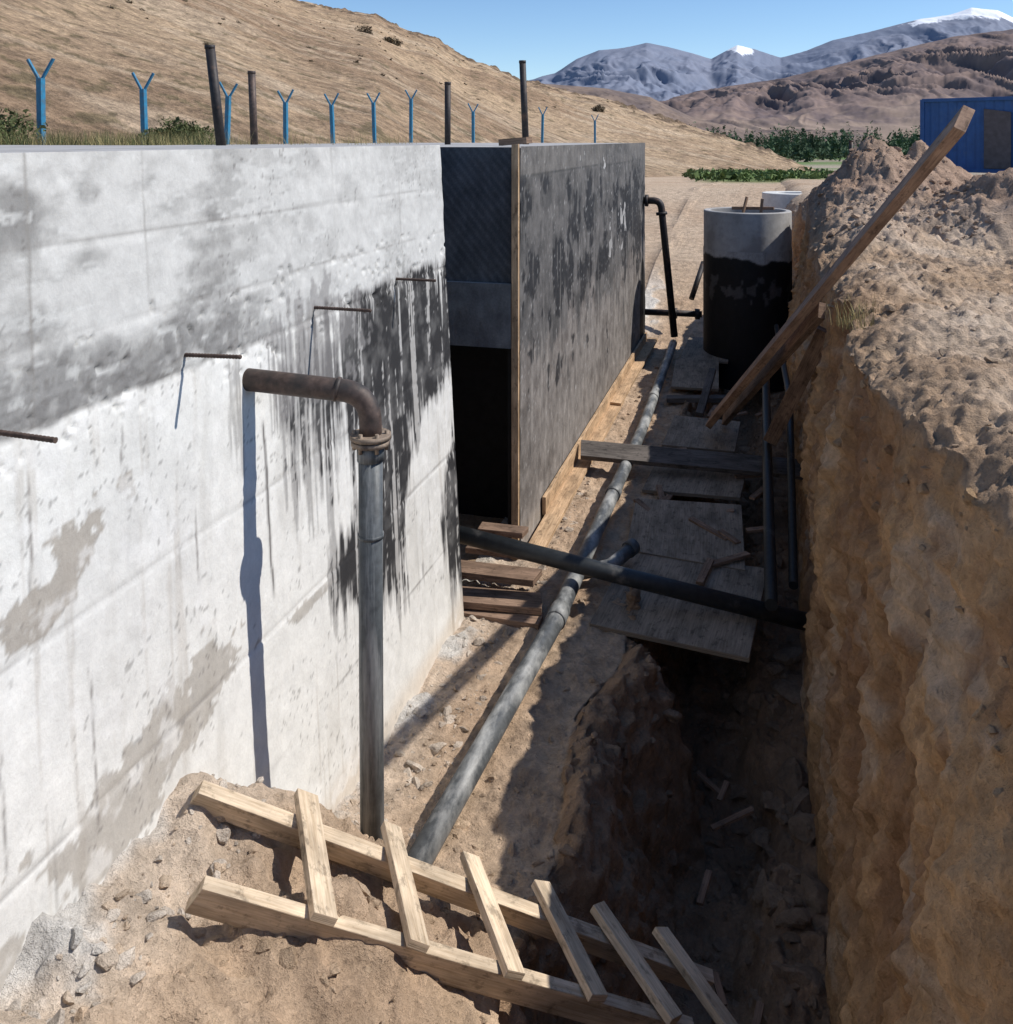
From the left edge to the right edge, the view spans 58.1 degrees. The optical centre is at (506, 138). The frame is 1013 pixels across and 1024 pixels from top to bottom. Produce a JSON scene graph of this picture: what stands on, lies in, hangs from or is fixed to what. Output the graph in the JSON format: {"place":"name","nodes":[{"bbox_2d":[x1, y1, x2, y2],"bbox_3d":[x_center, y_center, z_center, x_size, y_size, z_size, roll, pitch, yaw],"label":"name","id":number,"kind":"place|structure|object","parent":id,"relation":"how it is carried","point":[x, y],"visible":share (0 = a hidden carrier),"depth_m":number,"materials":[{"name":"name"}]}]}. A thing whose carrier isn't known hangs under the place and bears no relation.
{"place":"outdoors","nodes":[
{"label":"outdoors","id":0,"kind":"place"},
{"bbox_2d":[0,0,819,176],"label":"hill","id":1,"kind":"structure","parent":0,"point":[99,51],"depth_m":44.50,"materials":[{"name":"brown soil"}]},
{"bbox_2d":[106,0,655,115],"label":"hillside scrub","id":2,"kind":"object","parent":1,"relation":"on","point":[597,108],"visible":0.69,"depth_m":99.58,"materials":[{"name":"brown plant"}]},
{"bbox_2d":[682,167,833,181],"bbox_3d":[17.078,2.341,60.737,13.348,2.449,52.575,0,0,16],"label":"valley scrub","id":3,"kind":"object","parent":1,"relation":"on","point":[730,174],"visible":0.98,"depth_m":38.47,"materials":[{"name":"green plant"}]},
{"bbox_2d":[0,137,1012,1023],"bbox_3d":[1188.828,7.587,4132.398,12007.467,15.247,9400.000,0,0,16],"label":"ground","id":4,"kind":"structure","parent":0,"point":[906,857],"depth_m":3.99,"materials":[{"name":"soil"}]},
{"bbox_2d":[0,111,24,141],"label":"shrub","id":5,"kind":"object","parent":4,"relation":"on","point":[9,122],"visible":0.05,"depth_m":11.20,"materials":[{"name":"green plant"}]},
{"bbox_2d":[0,107,48,144],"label":"shrub","id":6,"kind":"object","parent":4,"relation":"on","point":[10,125],"visible":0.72,"depth_m":10.51,"materials":[{"name":"green plant"}]},
{"bbox_2d":[26,58,54,143],"bbox_3d":[-5.981,0.333,11.700,0.332,2.744,0.095,0,0,-1],"label":"fence post","id":7,"kind":"object","parent":4,"relation":"on","point":[40,103],"visible":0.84,"depth_m":11.67,"materials":[{"name":"blue metal"}]},
{"bbox_2d":[131,72,154,138],"bbox_3d":[-5.585,0.339,13.999,0.332,2.724,0.096,0,0,-1],"label":"fence post","id":8,"kind":"object","parent":4,"relation":"on","point":[143,109],"visible":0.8,"depth_m":13.97,"materials":[{"name":"blue metal"}]},
{"bbox_2d":[138,127,166,143],"bbox_3d":[-5.370,-0.006,14.007,0.639,0.356,0.644,0,0,-35],"label":"shrub","id":9,"kind":"object","parent":4,"relation":"on","point":[151,133],"visible":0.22,"depth_m":13.86,"materials":[{"name":"green plant"}]},
{"bbox_2d":[156,116,204,142],"bbox_3d":[-4.656,-0.099,13.037,0.669,0.459,0.702,0,0,-13],"label":"shrub","id":10,"kind":"object","parent":4,"relation":"on","point":[179,126],"visible":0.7,"depth_m":12.91,"materials":[{"name":"green plant"}]},
{"bbox_2d":[179,125,213,143],"bbox_3d":[-4.776,-0.049,13.988,0.671,0.363,0.622,0,0,16],"label":"shrub","id":11,"kind":"object","parent":4,"relation":"on","point":[205,128],"visible":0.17,"depth_m":13.97,"materials":[{"name":"green plant"}]},
{"bbox_2d":[0,126,417,144],"bbox_3d":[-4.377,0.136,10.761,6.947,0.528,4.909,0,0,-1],"label":"wall top grass","id":12,"kind":"structure","parent":4,"relation":"on","point":[135,143],"depth_m":9.66,"materials":[{"name":"plant"}]},
{"bbox_2d":[219,82,237,144],"bbox_3d":[-4.945,0.345,16.201,0.333,2.724,0.096,0,0,-1],"label":"fence post","id":13,"kind":"object","parent":4,"relation":"on","point":[227,123],"visible":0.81,"depth_m":16.17,"materials":[{"name":"blue metal"}]},
{"bbox_2d":[0,145,463,992],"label":"concrete reservoir","id":14,"kind":"object","parent":4,"relation":"on","point":[178,567],"visible":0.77,"depth_m":3.21,"materials":[{"name":"white concrete"}]},
{"bbox_2d":[0,430,57,443],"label":"rebar stub","id":15,"kind":"object","parent":14,"relation":"attached to","point":[29,436],"visible":1,"depth_m":2.30,"materials":[{"name":"metal"}]},
{"bbox_2d":[184,353,241,358],"bbox_3d":[-1.023,0.746,3.133,0.250,0.024,0.016,0,0,16],"label":"rebar stub","id":16,"kind":"object","parent":14,"relation":"attached to","point":[220,356],"visible":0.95,"depth_m":3.12,"materials":[{"name":"brown metal"}]},
{"bbox_2d":[247,71,257,144],"bbox_3d":[-2.617,-0.300,9.399,0.106,0.803,0.087,0,0,16],"label":"vent pipe","id":17,"kind":"object","parent":14,"relation":"on","point":[252,103],"visible":0.83,"depth_m":9.37,"materials":[{"name":"metal"}]},
{"bbox_2d":[314,306,371,311],"bbox_3d":[-0.738,0.750,4.019,0.308,0.016,0.016,0,0,16],"label":"rebar stub","id":18,"kind":"object","parent":14,"relation":"attached to","point":[343,309],"visible":0.94,"depth_m":4.01,"materials":[{"name":"metal"}]},
{"bbox_2d":[396,278,435,281],"bbox_3d":[-0.504,0.760,4.920,0.261,0.016,0.016,0,0,16],"label":"rebar stub","id":19,"kind":"object","parent":14,"relation":"attached to","point":[417,279],"visible":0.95,"depth_m":4.91,"materials":[{"name":"metal"}]},
{"bbox_2d":[277,89,293,143],"bbox_3d":[-4.462,0.350,18.400,0.332,2.708,0.095,0,0,-1],"label":"fence post","id":20,"kind":"object","parent":4,"relation":"on","point":[285,118],"visible":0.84,"depth_m":18.37,"materials":[{"name":"blue metal"}]},
{"bbox_2d":[242,368,390,840],"bbox_3d":[-0.756,2.041,3.522,0.631,2.318,0.155,0,0,8],"label":"standpipe","id":21,"kind":"object","parent":4,"relation":"on","point":[370,437],"visible":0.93,"depth_m":3.46,"materials":[{"name":"metal"}]},
{"bbox_2d":[324,93,338,142],"bbox_3d":[-3.900,0.337,20.300,0.333,2.727,0.096,0,0,0],"label":"fence post","id":22,"kind":"object","parent":4,"relation":"on","point":[332,123],"visible":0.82,"depth_m":20.27,"materials":[{"name":"blue metal"}]},
{"bbox_2d":[366,93,379,142],"bbox_3d":[-3.229,0.289,22.099,0.334,2.834,0.096,0,0,-1],"label":"fence post","id":23,"kind":"object","parent":4,"relation":"on","point":[373,109],"visible":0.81,"depth_m":22.07,"materials":[{"name":"blue metal"}]},
{"bbox_2d":[405,90,416,142],"bbox_3d":[-2.513,0.203,24.000,0.332,3.003,0.095,0,0,-1],"label":"fence post","id":24,"kind":"object","parent":4,"relation":"on","point":[411,118],"visible":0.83,"depth_m":23.97,"materials":[{"name":"blue metal"}]},
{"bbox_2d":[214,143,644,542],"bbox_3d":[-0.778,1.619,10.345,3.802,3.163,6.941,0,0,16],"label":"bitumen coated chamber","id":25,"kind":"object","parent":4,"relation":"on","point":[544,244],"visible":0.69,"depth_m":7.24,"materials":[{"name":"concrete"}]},
{"bbox_2d":[204,45,225,145],"bbox_3d":[-2.425,-0.315,7.599,0.187,0.939,0.085,0,0,1],"label":"vent pipe","id":26,"kind":"object","parent":25,"relation":"attached to","point":[215,96],"visible":0.83,"depth_m":7.57,"materials":[{"name":"metal"}]},
{"bbox_2d":[444,82,450,144],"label":"vent pipe","id":27,"kind":"object","parent":25,"relation":"attached to","point":[447,113],"visible":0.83,"depth_m":9.57,"materials":[{"name":"metal"}]},
{"bbox_2d":[498,137,531,145],"bbox_3d":[0.064,0.020,7.251,0.267,0.071,0.100,0,0,23],"label":"timber offcut","id":28,"kind":"object","parent":25,"relation":"on","point":[513,141],"visible":0.93,"depth_m":7.20,"materials":[{"name":"brown wood"}]},
{"bbox_2d":[519,60,528,136],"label":"vent pipe","id":29,"kind":"object","parent":25,"relation":"attached to","point":[523,93],"visible":0.83,"depth_m":9.97,"materials":[{"name":"metal"}]},
{"bbox_2d":[643,195,677,336],"bbox_3d":[2.170,1.800,12.954,0.530,2.010,0.170,0,0,16],"label":"steel pipe","id":30,"kind":"object","parent":25,"relation":"attached to","point":[661,213],"visible":0.95,"depth_m":12.88,"materials":[{"name":"black metal"}]},
{"bbox_2d":[645,308,701,318],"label":"steel pipe","id":31,"kind":"object","parent":25,"relation":"attached to","point":[696,313],"visible":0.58,"depth_m":13.02,"materials":[{"name":"black metal"}]},
{"bbox_2d":[185,780,737,1023],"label":"wooden ladder","id":32,"kind":"object","parent":4,"relation":"on","point":[506,976],"visible":1,"depth_m":3.00,"materials":[{"name":"beige wood"}]},
{"bbox_2d":[468,103,478,142],"bbox_3d":[-0.991,0.321,27.000,0.331,2.759,0.095,0,0,-1],"label":"fence post","id":33,"kind":"object","parent":4,"relation":"on","point":[473,124],"visible":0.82,"depth_m":26.96,"materials":[{"name":"blue metal"}]},
{"bbox_2d":[461,522,542,629],"bbox_3d":[-0.023,2.877,6.046,0.678,0.315,0.770,0,0,16],"label":"timber step","id":34,"kind":"object","parent":4,"relation":"on","point":[516,609],"visible":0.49,"depth_m":5.89,"materials":[{"name":"brown wood"}]},
{"bbox_2d":[7,135,1012,1023],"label":"soil clods","id":35,"kind":"object","parent":4,"relation":"on","point":[793,779],"visible":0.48,"depth_m":4.51,"materials":[{"name":"brown soil"}]},
{"bbox_2d":[407,339,676,864],"bbox_3d":[1.040,2.891,8.179,0.237,0.144,9.705,0,0,16],"label":"water pipe","id":36,"kind":"object","parent":4,"relation":"on","point":[430,839],"visible":0.95,"depth_m":4.78,"materials":[{"name":"grey metal"}]},
{"bbox_2d":[583,538,639,579],"bbox_3d":[0.694,2.856,6.179,0.555,0.141,0.152,0,0,-39],"label":"branch pipe","id":37,"kind":"object","parent":36,"relation":"attached to","point":[626,551],"visible":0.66,"depth_m":6.23,"materials":[{"name":"grey plastic"}]},
{"bbox_2d":[580,440,802,479],"bbox_3d":[1.640,2.830,8.039,1.986,0.173,0.221,0,0,10],"label":"cross plank","id":38,"kind":"object","parent":36,"relation":"on","point":[710,461],"visible":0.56,"depth_m":8.03,"materials":[{"name":"wood"}]},
{"bbox_2d":[538,107,546,142],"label":"fence post","id":39,"kind":"object","parent":4,"relation":"on","point":[542,128],"visible":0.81,"depth_m":31.97,"materials":[{"name":"blue metal"}]},
{"bbox_2d":[529,332,657,546],"bbox_3d":[1.161,2.864,9.889,0.160,0.188,6.952,0,0,16],"label":"formwork board","id":40,"kind":"object","parent":4,"relation":"on","point":[560,492],"visible":0.88,"depth_m":8.27,"materials":[{"name":"beige wood"}]},
{"bbox_2d":[591,115,597,142],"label":"fence post","id":41,"kind":"object","parent":4,"relation":"on","point":[594,128],"visible":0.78,"depth_m":37.97,"materials":[{"name":"blue metal"}]},
{"bbox_2d":[459,525,807,630],"bbox_3d":[0.746,2.770,5.776,2.385,0.524,0.111,0,0,9],"label":"plastic pipe","id":42,"kind":"object","parent":4,"relation":"on","point":[657,584],"visible":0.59,"depth_m":5.73,"materials":[{"name":"black plastic"}]},
{"bbox_2d":[589,553,763,662],"bbox_3d":[1.153,2.990,5.941,0.960,0.051,1.127,0,0,21],"label":"plywood sheet","id":43,"kind":"object","parent":4,"relation":"on","point":[665,620],"visible":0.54,"depth_m":5.70,"materials":[{"name":"grey wood"}]},
{"bbox_2d":[628,498,744,570],"bbox_3d":[1.358,2.951,6.869,0.881,0.073,1.034,0,0,16],"label":"plywood sheet","id":44,"kind":"object","parent":43,"relation":"on","point":[664,528],"visible":0.71,"depth_m":6.83,"materials":[{"name":"grey wood"}]},
{"bbox_2d":[642,447,744,500],"bbox_3d":[1.708,2.970,8.105,0.860,0.051,1.072,0,0,16],"label":"plywood sheet","id":45,"kind":"object","parent":4,"relation":"on","point":[697,483],"visible":0.65,"depth_m":7.82,"materials":[{"name":"grey wood"}]},
{"bbox_2d":[671,359,718,391],"bbox_3d":[2.349,2.915,11.296,0.550,0.080,1.219,0,0,13],"label":"plywood sheet","id":46,"kind":"object","parent":4,"relation":"on","point":[689,374],"visible":1,"depth_m":11.23,"materials":[{"name":"grey wood"}]},
{"bbox_2d":[666,395,725,402],"bbox_3d":[2.208,2.920,10.238,0.814,0.090,0.140,0,0,9],"label":"timber offcut","id":47,"kind":"object","parent":4,"relation":"on","point":[691,398],"visible":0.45,"depth_m":10.21,"materials":[{"name":"grey wood"}]},
{"bbox_2d":[689,261,702,299],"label":"steel pipe","id":48,"kind":"object","parent":4,"relation":"on","point":[696,284],"visible":0.8,"depth_m":13.78,"materials":[{"name":"black metal"}]},
{"bbox_2d":[633,405,763,1023],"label":"scrap wood","id":49,"kind":"object","parent":4,"relation":"on","point":[710,563],"visible":0.78,"depth_m":6.08,"materials":[{"name":"wood"}]},
{"bbox_2d":[662,415,740,452],"bbox_3d":[1.964,2.950,9.118,0.710,0.050,0.919,0,0,16],"label":"plywood sheet","id":50,"kind":"object","parent":4,"relation":"on","point":[693,433],"visible":0.79,"depth_m":9.02,"materials":[{"name":"grey wood"}]},
{"bbox_2d":[722,302,825,425],"bbox_3d":[2.228,2.034,7.861,0.076,1.738,2.856,0,0,0],"label":"long plank","id":51,"kind":"object","parent":50,"relation":"on","point":[806,328],"visible":0.86,"depth_m":7.38,"materials":[{"name":"brown wood"}]},
{"bbox_2d":[705,105,974,428],"bbox_3d":[2.137,1.351,6.752,0.138,3.036,4.683,0,0,-3],"label":"long plank","id":52,"kind":"object","parent":50,"relation":"on","point":[950,135],"visible":1,"depth_m":5.53,"materials":[{"name":"brown wood"}]},
{"bbox_2d":[680,337,727,363],"bbox_3d":[2.769,2.894,12.540,0.651,0.082,1.248,0,0,16],"label":"plywood sheet","id":53,"kind":"object","parent":4,"relation":"on","point":[693,349],"visible":0.47,"depth_m":12.32,"materials":[{"name":"grey wood"}]},
{"bbox_2d":[696,368,715,416],"bbox_3d":[2.232,2.820,10.179,0.080,0.289,1.022,0,0,21],"label":"timber offcut","id":54,"kind":"object","parent":4,"relation":"on","point":[704,396],"visible":1,"depth_m":10.10,"materials":[{"name":"grey wood"}]},
{"bbox_2d":[703,196,791,392],"bbox_3d":[3.282,2.037,12.427,1.172,2.526,1.172,0,0,16],"label":"manhole shaft","id":55,"kind":"object","parent":4,"relation":"on","point":[747,274],"visible":0.81,"depth_m":11.93,"materials":[{"name":"concrete"}]},
{"bbox_2d":[762,379,777,610],"bbox_3d":[2.230,2.735,7.786,0.084,0.310,4.604,0,0,16],"label":"plastic pipe","id":56,"kind":"object","parent":4,"relation":"on","point":[770,589],"visible":0.81,"depth_m":6.62,"materials":[{"name":"black plastic"}]},
{"bbox_2d":[762,191,801,208],"bbox_3d":[6.250,1.430,20.000,1.240,0.500,1.240,0,0,16],"label":"shaft","id":57,"kind":"object","parent":4,"relation":"on","point":[779,199],"visible":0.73,"depth_m":19.63,"materials":[{"name":"concrete"}]},
{"bbox_2d":[774,324,797,589],"bbox_3d":[2.585,2.575,8.413,0.132,0.710,5.208,0,0,15],"label":"plastic pipe","id":58,"kind":"object","parent":4,"relation":"on","point":[792,554],"visible":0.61,"depth_m":6.87,"materials":[{"name":"black plastic"}]},
{"bbox_2d":[763,325,826,446],"bbox_3d":[2.362,2.052,7.435,0.117,1.268,1.148,0,0,-6],"label":"timber prop","id":59,"kind":"object","parent":4,"relation":"on","point":[809,362],"visible":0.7,"depth_m":7.38,"materials":[{"name":"brown wood"}]},
{"bbox_2d":[689,121,919,161],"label":"distant trees","id":60,"kind":"object","parent":4,"relation":"on","point":[814,147],"visible":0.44,"depth_m":493.33,"materials":[{"name":"green plant"}]},
{"bbox_2d":[849,140,852,152],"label":"marker post","id":61,"kind":"object","parent":4,"relation":"on","point":[850,144],"visible":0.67,"depth_m":15.57,"materials":[{"name":"metal"}]},
{"bbox_2d":[827,292,884,330],"bbox_3d":[2.225,1.076,5.706,0.458,0.168,0.988,0,0,25],"label":"grass tuft","id":62,"kind":"object","parent":4,"relation":"on","point":[853,317],"visible":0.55,"depth_m":5.64,"materials":[{"name":"plant"}]},
{"bbox_2d":[920,96,1012,172],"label":"shipping container","id":63,"kind":"object","parent":4,"relation":"on","point":[984,144],"visible":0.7,"depth_m":35.56,"materials":[{"name":"blue metal"}]},
{"bbox_2d":[984,109,1010,168],"bbox_3d":[18.895,-0.009,35.071,0.950,2.321,0.050,0,0,43],"label":"door","id":64,"kind":"structure","parent":63,"relation":"in","point":[997,124],"depth_m":35.04,"materials":[{"name":"grey metal"}]},
{"bbox_2d":[298,0,1012,79],"label":"sky","id":65,"kind":"structure","parent":0,"point":[549,35],"materials":[{"name":"blue"}]},
{"bbox_2d":[545,84,867,148],"bbox_3d":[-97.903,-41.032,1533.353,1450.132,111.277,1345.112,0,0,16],"label":"hills","id":66,"kind":"structure","parent":0,"point":[649,105],"depth_m":1335.58,"materials":[{"name":"brown soil"}]},
{"bbox_2d":[529,8,1012,100],"bbox_3d":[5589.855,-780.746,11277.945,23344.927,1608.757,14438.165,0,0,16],"label":"snow mountains","id":67,"kind":"structure","parent":0,"point":[659,72],"depth_m":10090.90,"materials":[{"name":"grey stone"}]},
{"bbox_2d":[659,29,1012,141],"bbox_3d":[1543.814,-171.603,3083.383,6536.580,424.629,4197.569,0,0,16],"label":"brown ridge","id":68,"kind":"structure","parent":0,"point":[887,92],"depth_m":2149.96,"materials":[{"name":"brown stone"}]}
]}

